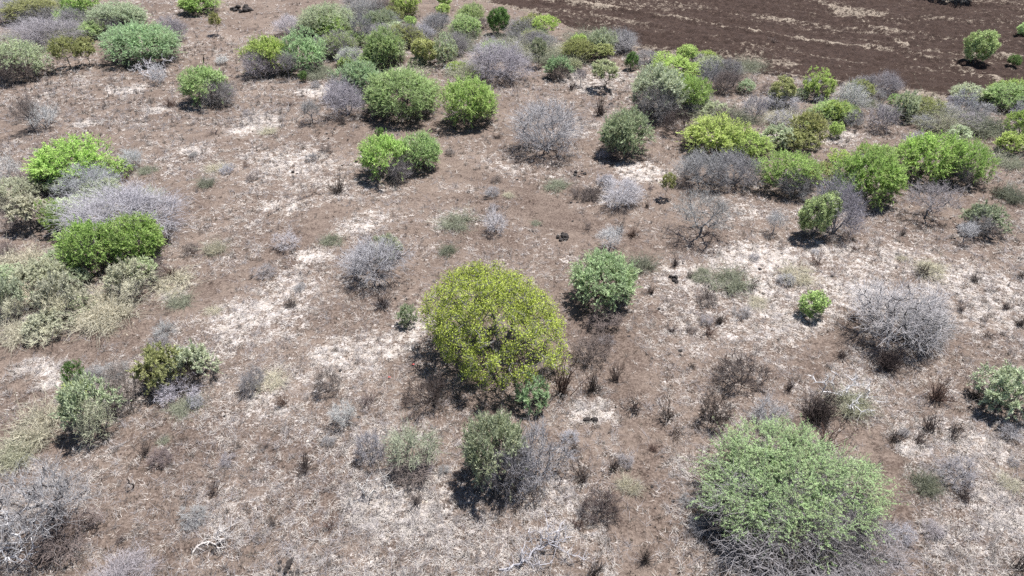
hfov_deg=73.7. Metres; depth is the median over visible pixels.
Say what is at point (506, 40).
straw shrub
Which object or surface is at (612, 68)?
acacia tree
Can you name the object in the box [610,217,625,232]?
scrub bush
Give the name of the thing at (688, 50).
leafy bush
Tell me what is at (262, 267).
scrub bush
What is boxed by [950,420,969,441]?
twig tuft
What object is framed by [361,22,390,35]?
scrub bush
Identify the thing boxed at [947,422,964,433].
scrub bush
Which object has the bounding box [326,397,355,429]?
bare shrub
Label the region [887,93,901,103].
acacia shrub
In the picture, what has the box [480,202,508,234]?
bare shrub
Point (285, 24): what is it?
bare shrub
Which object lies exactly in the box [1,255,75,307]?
acacia shrub
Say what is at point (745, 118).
straw shrub
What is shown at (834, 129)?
leafy bush
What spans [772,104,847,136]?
scrub bush
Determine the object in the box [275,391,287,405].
scrub bush
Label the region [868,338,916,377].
twig tuft
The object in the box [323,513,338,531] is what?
scrub bush
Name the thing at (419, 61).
scrub bush
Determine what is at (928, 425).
twig tuft
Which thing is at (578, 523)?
scrub bush
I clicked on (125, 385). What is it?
bare shrub
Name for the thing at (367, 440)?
bare shrub
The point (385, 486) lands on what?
fallen branch
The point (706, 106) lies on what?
scrub bush
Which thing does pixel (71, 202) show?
scrub bush
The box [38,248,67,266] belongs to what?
scrub bush
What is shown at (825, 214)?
leafy bush
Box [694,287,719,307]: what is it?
scrub bush
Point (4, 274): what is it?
scrub bush
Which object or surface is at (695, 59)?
scrub bush
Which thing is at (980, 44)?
leafy bush
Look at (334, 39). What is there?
scrub bush
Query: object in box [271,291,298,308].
scrub bush
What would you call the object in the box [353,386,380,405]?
scrub bush
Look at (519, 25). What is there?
straw shrub
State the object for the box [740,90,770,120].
bare shrub
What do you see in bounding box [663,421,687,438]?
scrub bush
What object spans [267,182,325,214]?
fallen branch
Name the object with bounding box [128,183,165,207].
scrub bush
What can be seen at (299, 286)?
scrub bush
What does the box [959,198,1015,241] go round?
acacia shrub
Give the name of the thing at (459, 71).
straw shrub
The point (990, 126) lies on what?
straw shrub
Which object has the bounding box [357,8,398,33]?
scrub bush
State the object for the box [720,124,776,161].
acacia shrub
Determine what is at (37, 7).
acacia shrub
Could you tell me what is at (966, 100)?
bare shrub
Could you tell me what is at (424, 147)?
acacia shrub
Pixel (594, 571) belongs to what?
twig tuft
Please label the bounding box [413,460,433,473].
scrub bush
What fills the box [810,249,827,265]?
scrub bush
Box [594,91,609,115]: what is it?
twig tuft
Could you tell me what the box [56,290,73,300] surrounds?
bare shrub
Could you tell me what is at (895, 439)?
twig tuft
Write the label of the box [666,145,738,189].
bare shrub
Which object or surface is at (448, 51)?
scrub bush
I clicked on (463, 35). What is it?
scrub bush
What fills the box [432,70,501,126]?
acacia shrub
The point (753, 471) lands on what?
acacia shrub
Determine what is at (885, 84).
scrub bush
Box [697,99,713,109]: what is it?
scrub bush
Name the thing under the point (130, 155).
bare shrub
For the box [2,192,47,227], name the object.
acacia tree
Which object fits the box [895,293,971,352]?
bare shrub
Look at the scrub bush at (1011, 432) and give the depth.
23.44 m
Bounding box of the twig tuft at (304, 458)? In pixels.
[296,447,313,467]
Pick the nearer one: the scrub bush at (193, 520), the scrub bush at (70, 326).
the scrub bush at (193, 520)
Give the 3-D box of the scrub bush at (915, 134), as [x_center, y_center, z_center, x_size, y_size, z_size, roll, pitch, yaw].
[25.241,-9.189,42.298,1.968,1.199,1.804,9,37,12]
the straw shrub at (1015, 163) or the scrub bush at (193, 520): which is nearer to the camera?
the scrub bush at (193, 520)
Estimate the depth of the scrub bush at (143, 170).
39.39 m
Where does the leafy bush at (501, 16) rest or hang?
on the ground at (550, 210)
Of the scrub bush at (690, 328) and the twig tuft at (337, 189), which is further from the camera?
the twig tuft at (337, 189)
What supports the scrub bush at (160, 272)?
on the ground at (550, 210)
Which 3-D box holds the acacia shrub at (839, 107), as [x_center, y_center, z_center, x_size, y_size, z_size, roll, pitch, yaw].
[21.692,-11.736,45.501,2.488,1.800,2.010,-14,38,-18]
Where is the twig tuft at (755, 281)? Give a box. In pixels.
[747,279,758,289]
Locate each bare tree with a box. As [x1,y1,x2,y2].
[3,89,40,129]
[275,47,298,79]
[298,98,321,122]
[348,9,373,43]
[574,66,587,85]
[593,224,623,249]
[667,182,755,235]
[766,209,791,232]
[902,179,970,217]
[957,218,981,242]
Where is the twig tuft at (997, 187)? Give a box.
[989,182,1007,194]
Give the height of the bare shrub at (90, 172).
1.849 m
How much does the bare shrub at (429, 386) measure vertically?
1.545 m
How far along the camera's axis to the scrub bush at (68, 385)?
25.17 m
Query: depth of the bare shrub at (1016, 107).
45.79 m
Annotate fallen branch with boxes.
[191,518,240,554]
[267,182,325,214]
[350,464,403,507]
[496,511,588,571]
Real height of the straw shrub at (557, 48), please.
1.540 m
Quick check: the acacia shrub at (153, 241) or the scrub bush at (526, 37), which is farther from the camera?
the scrub bush at (526, 37)
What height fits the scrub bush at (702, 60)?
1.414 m
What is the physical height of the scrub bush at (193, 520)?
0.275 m
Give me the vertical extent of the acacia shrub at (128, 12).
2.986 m
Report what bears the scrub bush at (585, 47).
on the ground at (550, 210)
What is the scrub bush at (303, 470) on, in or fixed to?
on the ground at (550, 210)
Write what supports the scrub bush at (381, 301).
on the ground at (550, 210)
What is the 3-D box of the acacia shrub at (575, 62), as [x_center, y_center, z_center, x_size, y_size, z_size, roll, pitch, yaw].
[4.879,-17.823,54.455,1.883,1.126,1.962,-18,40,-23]
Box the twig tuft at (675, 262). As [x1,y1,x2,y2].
[671,252,681,265]
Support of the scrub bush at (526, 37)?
on the ground at (550, 210)
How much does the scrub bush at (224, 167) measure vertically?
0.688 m
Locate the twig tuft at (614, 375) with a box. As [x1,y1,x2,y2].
[608,357,623,382]
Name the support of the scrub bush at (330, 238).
on the ground at (550, 210)
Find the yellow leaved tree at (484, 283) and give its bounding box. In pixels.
[415,259,572,390]
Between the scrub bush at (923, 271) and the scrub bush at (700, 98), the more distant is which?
the scrub bush at (700, 98)
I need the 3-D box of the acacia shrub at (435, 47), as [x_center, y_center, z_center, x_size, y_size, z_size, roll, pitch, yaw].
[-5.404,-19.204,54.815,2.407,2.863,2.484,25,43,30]
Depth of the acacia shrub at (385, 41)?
53.92 m
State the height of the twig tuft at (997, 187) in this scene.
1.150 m
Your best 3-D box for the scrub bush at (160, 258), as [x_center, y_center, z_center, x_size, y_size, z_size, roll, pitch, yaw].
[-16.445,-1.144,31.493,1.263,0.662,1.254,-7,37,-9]
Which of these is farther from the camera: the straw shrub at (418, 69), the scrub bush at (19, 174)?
the straw shrub at (418, 69)
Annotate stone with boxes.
[583,417,590,422]
[591,417,597,422]
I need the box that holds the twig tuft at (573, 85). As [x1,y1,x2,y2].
[568,78,575,89]
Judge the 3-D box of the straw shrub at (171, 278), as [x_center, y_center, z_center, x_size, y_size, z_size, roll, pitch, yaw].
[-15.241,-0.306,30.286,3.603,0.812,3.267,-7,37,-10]
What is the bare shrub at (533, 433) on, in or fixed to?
on the ground at (550, 210)
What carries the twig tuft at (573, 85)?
on the ground at (550, 210)
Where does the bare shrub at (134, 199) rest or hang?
on the ground at (550, 210)
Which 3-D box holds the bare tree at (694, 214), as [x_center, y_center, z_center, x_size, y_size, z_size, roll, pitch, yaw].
[9.622,-3.683,33.556,3.788,2.809,3.819,-18,40,-23]
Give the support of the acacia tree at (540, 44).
on the ground at (550, 210)
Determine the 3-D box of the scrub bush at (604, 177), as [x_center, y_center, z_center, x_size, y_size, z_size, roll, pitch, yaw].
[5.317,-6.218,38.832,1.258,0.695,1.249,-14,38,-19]
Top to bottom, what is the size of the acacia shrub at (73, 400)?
2.863 m
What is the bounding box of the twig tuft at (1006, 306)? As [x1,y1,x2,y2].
[1002,297,1017,309]
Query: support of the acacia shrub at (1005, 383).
on the ground at (550, 210)
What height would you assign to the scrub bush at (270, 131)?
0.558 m
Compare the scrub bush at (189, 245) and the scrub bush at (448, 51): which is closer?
the scrub bush at (189, 245)
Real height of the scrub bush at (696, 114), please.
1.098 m
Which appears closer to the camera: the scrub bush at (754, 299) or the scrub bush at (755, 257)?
the scrub bush at (754, 299)
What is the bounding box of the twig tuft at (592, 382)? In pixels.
[581,365,606,391]
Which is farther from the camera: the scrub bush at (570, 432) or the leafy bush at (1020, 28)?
the leafy bush at (1020, 28)
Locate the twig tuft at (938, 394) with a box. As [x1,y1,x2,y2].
[921,368,964,405]
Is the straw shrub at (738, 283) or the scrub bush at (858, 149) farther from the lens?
the scrub bush at (858, 149)
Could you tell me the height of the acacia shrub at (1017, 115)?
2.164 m
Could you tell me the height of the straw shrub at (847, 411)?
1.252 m
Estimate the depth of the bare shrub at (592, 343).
26.70 m
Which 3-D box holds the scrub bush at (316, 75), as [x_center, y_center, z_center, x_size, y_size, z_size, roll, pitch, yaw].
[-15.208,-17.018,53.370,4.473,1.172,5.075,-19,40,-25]
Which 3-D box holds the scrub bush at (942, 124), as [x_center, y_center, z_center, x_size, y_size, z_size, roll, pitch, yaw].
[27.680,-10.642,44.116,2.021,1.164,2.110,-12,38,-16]
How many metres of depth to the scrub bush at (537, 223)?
35.51 m
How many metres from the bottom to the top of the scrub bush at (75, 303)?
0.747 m
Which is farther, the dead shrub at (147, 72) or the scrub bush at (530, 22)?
the scrub bush at (530, 22)
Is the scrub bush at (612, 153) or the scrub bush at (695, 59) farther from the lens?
the scrub bush at (695, 59)
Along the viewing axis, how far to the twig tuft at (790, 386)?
25.26 m
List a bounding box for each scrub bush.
[0,30,20,40]
[0,201,46,234]
[0,240,24,261]
[0,262,26,278]
[0,270,33,295]
[7,170,35,189]
[21,277,101,316]
[32,11,97,47]
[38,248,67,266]
[42,174,78,195]
[42,194,86,221]
[51,4,89,22]
[51,222,71,237]
[54,314,79,337]
[54,379,91,396]
[58,266,93,285]
[61,294,95,317]
[70,362,103,380]
[71,35,94,45]
[71,176,125,205]
[75,18,109,39]
[81,282,162,322]
[92,359,130,383]
[96,206,165,223]
[110,531,125,544]
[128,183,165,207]
[130,266,167,284]
[131,164,157,176]
[136,436,151,456]
[142,254,167,268]
[144,447,173,470]
[145,334,173,349]
[150,318,179,336]
[151,370,207,405]
[154,342,187,372]
[155,388,214,426]
[155,433,170,445]
[157,284,199,318]
[158,262,186,279]
[159,95,181,106]
[164,230,173,243]
[175,503,210,531]
[178,241,199,255]
[184,515,201,530]
[186,393,203,407]
[199,305,225,317]
[200,161,232,173]
[204,477,224,497]
[216,452,235,465]
[218,162,233,174]
[241,107,254,114]
[245,170,257,179]
[249,263,276,279]
[256,125,279,134]
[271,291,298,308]
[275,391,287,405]
[290,450,316,475]
[291,61,339,81]
[292,282,306,290]
[293,13,324,35]
[304,152,316,162]
[307,62,333,73]
[311,81,320,88]
[312,229,346,249]
[317,30,357,56]
[320,141,331,151]
[320,433,335,445]
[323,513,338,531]
[332,1,383,23]
[333,45,360,63]
[335,114,348,125]
[337,55,354,67]
[338,0,358,6]
[341,29,365,44]
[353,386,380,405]
[355,52,388,69]
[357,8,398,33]
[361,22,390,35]
[366,22,406,39]
[368,286,394,308]
[370,0,397,11]
[374,37,407,63]
[379,8,400,21]
[382,5,403,21]
[387,22,426,49]
[396,5,418,16]
[403,485,425,507]
[407,55,427,67]
[413,23,437,37]
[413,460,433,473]
[433,15,487,45]
[437,465,449,474]
[439,30,472,56]
[439,47,458,58]
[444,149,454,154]
[445,60,464,71]
[446,13,481,36]
[462,44,476,52]
[475,35,495,47]
[476,14,491,28]
[480,38,506,58]
[484,186,500,198]
[488,204,499,210]
[489,26,564,62]
[490,175,502,182]
[501,17,536,36]
[501,191,514,198]
[506,30,522,40]
[512,18,531,33]
[514,44,575,67]
[515,13,544,28]
[516,29,546,46]
[519,26,548,34]
[520,12,543,26]
[521,27,549,39]
[524,29,560,49]
[529,219,542,226]
[549,21,633,38]
[559,37,595,61]
[559,429,579,443]
[568,512,590,530]
[570,441,585,449]
[595,149,610,157]
[595,173,617,181]
[597,174,611,188]
[605,32,643,52]
[606,26,639,52]
[606,149,619,159]
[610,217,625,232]
[616,452,634,469]
[622,391,642,412]
[624,225,645,236]
[642,437,660,452]
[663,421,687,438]
[678,103,741,120]
[678,493,696,508]
[679,101,699,115]
[683,89,718,107]
[685,324,696,333]
[685,512,711,540]
[688,52,711,62]
[688,269,708,286]
[694,54,725,72]
[694,263,715,274]
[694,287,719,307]
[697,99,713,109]
[698,50,717,58]
[700,314,713,325]
[701,100,731,116]
[702,321,717,338]
[705,103,734,125]
[705,519,718,531]
[710,57,744,76]
[722,57,741,71]
[729,52,782,75]
[732,304,754,320]
[739,292,771,312]
[750,252,759,260]
[760,81,773,92]
[765,106,792,126]
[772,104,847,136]
[776,272,796,286]
[781,127,821,151]
[787,103,804,115]
[794,87,809,99]
[803,98,857,123]
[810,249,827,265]
[812,94,827,102]
[813,79,836,97]
[827,148,851,164]
[834,101,858,118]
[841,109,867,127]
[844,78,878,98]
[848,309,858,320]
[852,75,879,88]
[854,95,883,109]
[857,144,872,153]
[866,145,901,159]
[867,68,906,95]
[868,87,886,101]
[887,522,920,547]
[895,253,910,262]
[896,428,909,436]
[903,130,925,142]
[904,94,947,115]
[910,113,941,129]
[911,260,937,277]
[912,429,931,445]
[920,518,949,540]
[924,99,967,119]
[927,113,954,131]
[946,94,963,103]
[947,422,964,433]
[947,477,974,502]
[949,81,987,103]
[954,110,1000,130]
[963,104,988,120]
[964,381,985,399]
[970,101,995,116]
[970,269,983,283]
[979,328,995,337]
[983,87,1015,105]
[984,458,1023,497]
[989,77,1023,102]
[996,417,1023,441]
[1007,455,1019,467]
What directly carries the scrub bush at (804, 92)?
on the ground at (550, 210)
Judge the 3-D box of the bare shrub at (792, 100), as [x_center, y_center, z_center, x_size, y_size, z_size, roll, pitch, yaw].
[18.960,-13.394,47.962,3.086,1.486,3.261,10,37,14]
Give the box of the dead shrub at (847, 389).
[808,365,887,418]
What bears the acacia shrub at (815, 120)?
on the ground at (550, 210)
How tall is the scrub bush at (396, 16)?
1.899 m
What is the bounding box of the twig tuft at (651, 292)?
[644,278,656,294]
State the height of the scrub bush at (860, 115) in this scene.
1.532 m
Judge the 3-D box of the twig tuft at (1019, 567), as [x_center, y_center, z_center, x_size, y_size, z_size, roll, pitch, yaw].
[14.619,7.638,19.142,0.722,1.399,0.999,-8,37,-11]
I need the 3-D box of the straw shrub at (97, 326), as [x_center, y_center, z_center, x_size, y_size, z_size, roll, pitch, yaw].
[-16.833,0.887,28.336,4.341,1.427,4.050,5,36,7]
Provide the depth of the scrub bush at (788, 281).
30.74 m
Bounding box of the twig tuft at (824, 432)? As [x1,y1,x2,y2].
[814,417,855,448]
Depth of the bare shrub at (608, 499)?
20.78 m
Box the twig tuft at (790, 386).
[785,373,799,393]
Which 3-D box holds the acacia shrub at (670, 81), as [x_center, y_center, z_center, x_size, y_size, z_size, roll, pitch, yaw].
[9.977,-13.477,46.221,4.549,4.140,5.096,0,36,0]
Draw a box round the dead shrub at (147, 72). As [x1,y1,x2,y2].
[127,54,175,78]
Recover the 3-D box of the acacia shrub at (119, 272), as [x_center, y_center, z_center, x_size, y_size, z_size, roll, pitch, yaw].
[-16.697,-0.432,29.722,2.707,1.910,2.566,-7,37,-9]
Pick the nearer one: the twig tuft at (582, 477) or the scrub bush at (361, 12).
the twig tuft at (582, 477)
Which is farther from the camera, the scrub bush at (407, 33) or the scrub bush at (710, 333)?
the scrub bush at (407, 33)
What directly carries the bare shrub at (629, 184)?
on the ground at (550, 210)
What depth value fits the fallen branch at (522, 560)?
19.59 m
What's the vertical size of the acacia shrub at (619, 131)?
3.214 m
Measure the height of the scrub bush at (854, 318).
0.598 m
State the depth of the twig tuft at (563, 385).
24.91 m
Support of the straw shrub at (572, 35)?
on the ground at (550, 210)
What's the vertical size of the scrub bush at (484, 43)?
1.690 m
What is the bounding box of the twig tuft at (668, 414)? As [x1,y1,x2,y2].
[654,385,678,422]
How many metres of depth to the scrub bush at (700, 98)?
48.10 m
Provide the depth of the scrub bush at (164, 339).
27.18 m
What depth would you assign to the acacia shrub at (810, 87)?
48.66 m
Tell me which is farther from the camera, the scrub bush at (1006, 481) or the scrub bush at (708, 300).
the scrub bush at (708, 300)
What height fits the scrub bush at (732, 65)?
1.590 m
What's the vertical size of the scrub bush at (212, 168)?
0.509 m
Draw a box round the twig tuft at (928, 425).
[921,404,949,433]
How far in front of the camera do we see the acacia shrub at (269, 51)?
52.97 m
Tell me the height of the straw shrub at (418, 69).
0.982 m
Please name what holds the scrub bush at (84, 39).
on the ground at (550, 210)
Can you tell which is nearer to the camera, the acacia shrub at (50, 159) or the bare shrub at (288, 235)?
the bare shrub at (288, 235)
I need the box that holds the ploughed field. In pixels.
[475,0,1023,99]
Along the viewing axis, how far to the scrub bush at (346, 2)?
70.25 m
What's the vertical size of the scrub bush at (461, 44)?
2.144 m
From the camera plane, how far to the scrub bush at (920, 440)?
23.28 m
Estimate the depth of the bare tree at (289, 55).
52.15 m
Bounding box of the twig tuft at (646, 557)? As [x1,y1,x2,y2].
[635,546,655,565]
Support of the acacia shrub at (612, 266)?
on the ground at (550, 210)
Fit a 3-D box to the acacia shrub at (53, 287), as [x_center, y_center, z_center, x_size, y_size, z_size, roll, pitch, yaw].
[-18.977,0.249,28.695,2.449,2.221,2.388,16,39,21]
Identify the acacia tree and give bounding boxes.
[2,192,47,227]
[47,35,80,67]
[59,0,101,12]
[70,40,95,63]
[207,11,221,33]
[391,0,421,15]
[530,36,547,66]
[531,14,560,32]
[589,43,615,59]
[590,58,619,88]
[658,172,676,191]
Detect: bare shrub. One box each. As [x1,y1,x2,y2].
[0,0,25,22]
[0,13,94,49]
[0,150,20,180]
[0,449,104,559]
[13,303,27,315]
[14,501,106,566]
[24,98,62,128]
[40,175,201,252]
[48,159,122,197]
[50,2,88,29]
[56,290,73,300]
[74,540,173,575]
[96,356,154,405]
[115,146,144,167]
[147,62,167,83]
[153,13,192,40]
[214,55,228,63]
[233,365,265,393]
[268,228,301,252]
[271,12,299,34]
[310,362,342,393]
[320,71,371,119]
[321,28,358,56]
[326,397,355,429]
[331,231,416,293]
[334,46,362,65]
[340,0,387,17]
[352,425,390,466]
[379,411,448,470]
[385,447,436,489]
[394,21,424,44]
[401,370,455,415]
[412,7,451,35]
[460,36,538,82]
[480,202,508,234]
[501,413,581,496]
[503,90,590,158]
[560,327,619,367]
[573,484,627,528]
[584,300,626,332]
[599,174,647,208]
[634,48,664,67]
[658,104,693,138]
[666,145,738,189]
[692,387,738,428]
[696,53,720,85]
[704,146,767,191]
[707,70,745,93]
[708,346,777,392]
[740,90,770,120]
[744,391,795,424]
[766,87,803,109]
[788,488,933,575]
[800,165,872,238]
[830,76,874,110]
[839,272,966,358]
[863,100,905,131]
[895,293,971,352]
[931,450,982,493]
[951,83,981,112]
[1007,97,1023,117]
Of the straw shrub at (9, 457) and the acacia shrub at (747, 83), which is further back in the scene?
the acacia shrub at (747, 83)
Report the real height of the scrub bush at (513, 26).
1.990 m
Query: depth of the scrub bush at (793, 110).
46.81 m
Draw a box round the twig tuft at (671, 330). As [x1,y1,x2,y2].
[667,324,678,333]
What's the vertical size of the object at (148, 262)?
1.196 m
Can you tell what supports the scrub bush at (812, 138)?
on the ground at (550, 210)
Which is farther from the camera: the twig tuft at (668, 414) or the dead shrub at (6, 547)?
the twig tuft at (668, 414)
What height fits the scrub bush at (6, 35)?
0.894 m
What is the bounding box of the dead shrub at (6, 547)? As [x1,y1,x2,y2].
[0,483,46,563]
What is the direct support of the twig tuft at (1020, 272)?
on the ground at (550, 210)
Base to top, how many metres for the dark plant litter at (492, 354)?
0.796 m
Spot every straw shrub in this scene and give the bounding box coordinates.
[0,232,56,274]
[0,309,47,351]
[0,384,77,462]
[0,415,55,483]
[50,278,155,341]
[53,287,161,346]
[135,262,206,305]
[188,171,219,189]
[192,232,234,257]
[250,362,292,397]
[379,61,437,74]
[425,200,488,234]
[432,56,489,82]
[435,242,463,259]
[468,25,531,47]
[502,11,544,40]
[535,40,601,67]
[537,174,577,195]
[548,19,594,46]
[564,180,607,206]
[611,469,654,498]
[621,247,669,278]
[691,258,761,303]
[692,91,773,130]
[753,99,805,127]
[765,254,831,288]
[817,375,891,433]
[895,79,991,136]
[897,456,957,506]
[903,254,957,285]
[954,101,1023,142]
[976,145,1023,172]
[983,176,1023,207]
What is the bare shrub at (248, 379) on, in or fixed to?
on the ground at (550, 210)
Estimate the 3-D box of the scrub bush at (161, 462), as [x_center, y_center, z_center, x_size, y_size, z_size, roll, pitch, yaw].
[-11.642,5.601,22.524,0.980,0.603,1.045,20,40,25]
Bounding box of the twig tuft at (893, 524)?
[886,514,902,530]
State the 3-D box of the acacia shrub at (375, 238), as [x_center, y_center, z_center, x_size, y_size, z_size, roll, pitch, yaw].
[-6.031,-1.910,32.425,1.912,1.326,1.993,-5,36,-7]
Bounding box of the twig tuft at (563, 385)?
[551,344,588,396]
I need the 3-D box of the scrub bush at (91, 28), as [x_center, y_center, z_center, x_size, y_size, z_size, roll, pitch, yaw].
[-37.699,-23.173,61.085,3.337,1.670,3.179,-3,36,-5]
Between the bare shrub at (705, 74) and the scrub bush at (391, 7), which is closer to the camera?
the bare shrub at (705, 74)
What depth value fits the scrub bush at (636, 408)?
24.47 m
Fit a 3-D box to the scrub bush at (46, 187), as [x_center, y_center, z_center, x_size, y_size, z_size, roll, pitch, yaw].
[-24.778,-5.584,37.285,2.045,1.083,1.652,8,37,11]
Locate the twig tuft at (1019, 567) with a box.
[1007,546,1023,571]
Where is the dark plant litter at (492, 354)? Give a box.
[0,0,1023,575]
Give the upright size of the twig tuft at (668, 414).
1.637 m
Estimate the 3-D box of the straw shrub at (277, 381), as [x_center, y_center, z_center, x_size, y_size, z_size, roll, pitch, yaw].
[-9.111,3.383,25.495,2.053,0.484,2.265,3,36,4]
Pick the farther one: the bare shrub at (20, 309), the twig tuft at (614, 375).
the bare shrub at (20, 309)
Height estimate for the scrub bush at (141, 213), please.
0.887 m
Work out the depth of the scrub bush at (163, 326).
27.79 m
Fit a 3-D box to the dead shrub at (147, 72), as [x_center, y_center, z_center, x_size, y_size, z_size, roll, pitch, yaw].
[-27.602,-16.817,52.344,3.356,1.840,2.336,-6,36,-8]
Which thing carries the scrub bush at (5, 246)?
on the ground at (550, 210)
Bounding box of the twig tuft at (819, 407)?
[790,381,847,430]
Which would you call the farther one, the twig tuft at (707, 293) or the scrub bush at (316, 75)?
the scrub bush at (316, 75)
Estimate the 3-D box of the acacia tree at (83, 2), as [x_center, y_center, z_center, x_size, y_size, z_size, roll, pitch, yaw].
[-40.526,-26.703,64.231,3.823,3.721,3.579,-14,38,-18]
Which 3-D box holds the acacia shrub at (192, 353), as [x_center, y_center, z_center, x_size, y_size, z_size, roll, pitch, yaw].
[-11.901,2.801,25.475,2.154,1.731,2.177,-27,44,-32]
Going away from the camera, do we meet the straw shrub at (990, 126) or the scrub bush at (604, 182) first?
the scrub bush at (604, 182)
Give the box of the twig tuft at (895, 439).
[886,425,910,443]
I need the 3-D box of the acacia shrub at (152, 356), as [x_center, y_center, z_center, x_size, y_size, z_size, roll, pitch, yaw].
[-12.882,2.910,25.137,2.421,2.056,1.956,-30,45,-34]
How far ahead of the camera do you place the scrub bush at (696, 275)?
31.39 m
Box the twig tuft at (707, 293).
[703,286,711,298]
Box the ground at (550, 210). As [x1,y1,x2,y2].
[0,0,1023,575]
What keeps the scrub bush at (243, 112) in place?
on the ground at (550, 210)
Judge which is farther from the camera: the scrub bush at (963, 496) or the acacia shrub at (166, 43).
the acacia shrub at (166, 43)
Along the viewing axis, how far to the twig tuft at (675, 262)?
32.16 m
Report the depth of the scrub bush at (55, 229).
33.68 m
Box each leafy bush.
[297,70,306,81]
[374,127,383,136]
[404,15,416,24]
[410,37,438,62]
[435,2,450,14]
[437,0,452,3]
[486,6,510,32]
[571,32,586,41]
[624,51,638,69]
[675,44,698,59]
[768,74,796,103]
[797,189,843,235]
[798,290,831,318]
[828,121,846,135]
[946,123,973,141]
[963,29,1001,62]
[1007,53,1022,66]
[1016,22,1023,34]
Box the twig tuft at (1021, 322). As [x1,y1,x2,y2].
[1012,312,1023,327]
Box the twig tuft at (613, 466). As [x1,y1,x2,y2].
[608,452,628,471]
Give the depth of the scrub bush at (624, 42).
57.47 m
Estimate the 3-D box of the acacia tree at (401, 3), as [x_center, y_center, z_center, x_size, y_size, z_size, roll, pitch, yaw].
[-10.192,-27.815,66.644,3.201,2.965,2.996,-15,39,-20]
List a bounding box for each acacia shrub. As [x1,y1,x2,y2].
[0,0,59,25]
[0,34,57,83]
[0,175,47,211]
[0,273,36,322]
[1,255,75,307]
[17,305,78,351]
[21,132,112,192]
[28,269,93,320]
[34,197,73,233]
[47,369,134,448]
[49,214,122,275]
[59,358,84,380]
[79,0,150,34]
[92,18,187,67]
[95,156,134,181]
[98,211,170,263]
[98,255,159,302]
[125,340,193,395]
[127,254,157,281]
[165,337,224,387]
[174,60,238,108]
[175,0,223,16]
[235,32,292,78]
[279,25,329,74]
[294,0,359,37]
[312,13,352,38]
[323,57,383,102]
[354,131,416,185]
[360,23,407,68]
[360,63,441,125]
[368,232,402,260]
[383,20,404,29]
[392,129,442,173]
[394,302,417,328]
[430,31,457,66]
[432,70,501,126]
[455,1,484,23]
[455,405,539,507]
[513,371,549,416]
[541,54,574,79]
[565,57,582,70]
[565,245,642,317]
[587,25,618,57]
[598,102,656,162]
[628,61,692,123]
[642,50,702,77]
[674,69,714,110]
[677,111,755,158]
[679,413,909,575]
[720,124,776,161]
[736,78,755,92]
[750,145,827,199]
[759,122,796,151]
[788,108,830,145]
[802,65,837,99]
[806,160,840,184]
[821,98,851,122]
[824,138,912,212]
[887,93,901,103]
[887,126,974,184]
[893,89,921,121]
[936,134,1002,186]
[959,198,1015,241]
[966,359,1023,421]
[979,80,1023,110]
[993,129,1023,154]
[1002,108,1023,134]
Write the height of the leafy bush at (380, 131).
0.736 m
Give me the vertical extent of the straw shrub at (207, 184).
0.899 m
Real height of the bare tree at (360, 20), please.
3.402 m
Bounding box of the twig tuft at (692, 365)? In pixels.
[686,360,696,367]
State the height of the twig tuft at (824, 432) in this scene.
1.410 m
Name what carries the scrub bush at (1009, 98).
on the ground at (550, 210)
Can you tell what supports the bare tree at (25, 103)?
on the ground at (550, 210)
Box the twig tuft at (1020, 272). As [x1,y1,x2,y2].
[1013,269,1023,278]
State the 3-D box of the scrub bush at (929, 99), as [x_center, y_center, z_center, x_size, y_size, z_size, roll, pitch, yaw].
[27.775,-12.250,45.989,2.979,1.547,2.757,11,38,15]
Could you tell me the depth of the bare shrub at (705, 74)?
50.98 m
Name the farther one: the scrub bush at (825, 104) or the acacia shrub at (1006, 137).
the scrub bush at (825, 104)
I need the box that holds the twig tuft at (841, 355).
[837,346,852,358]
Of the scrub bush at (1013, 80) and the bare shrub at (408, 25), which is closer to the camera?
the scrub bush at (1013, 80)
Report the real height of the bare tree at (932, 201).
2.380 m
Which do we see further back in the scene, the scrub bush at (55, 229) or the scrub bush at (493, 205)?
the scrub bush at (493, 205)
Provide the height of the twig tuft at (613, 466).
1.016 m
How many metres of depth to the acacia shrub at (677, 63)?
52.32 m
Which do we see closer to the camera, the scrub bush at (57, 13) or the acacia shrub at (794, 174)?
the acacia shrub at (794, 174)
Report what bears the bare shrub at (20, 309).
on the ground at (550, 210)
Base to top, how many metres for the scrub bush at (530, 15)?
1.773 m
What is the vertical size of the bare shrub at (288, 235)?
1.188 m
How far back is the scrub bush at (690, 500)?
21.20 m
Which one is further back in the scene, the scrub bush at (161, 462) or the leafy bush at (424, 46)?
the leafy bush at (424, 46)
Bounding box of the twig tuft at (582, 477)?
[570,454,597,483]
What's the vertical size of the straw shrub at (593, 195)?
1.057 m
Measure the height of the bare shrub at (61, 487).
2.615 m
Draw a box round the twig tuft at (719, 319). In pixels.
[711,310,727,323]
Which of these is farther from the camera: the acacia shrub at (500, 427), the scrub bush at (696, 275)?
the scrub bush at (696, 275)
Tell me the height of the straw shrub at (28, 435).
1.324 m
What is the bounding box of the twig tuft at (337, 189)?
[322,171,350,193]
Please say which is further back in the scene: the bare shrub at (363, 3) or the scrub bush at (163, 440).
the bare shrub at (363, 3)
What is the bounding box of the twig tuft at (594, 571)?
[583,557,605,575]

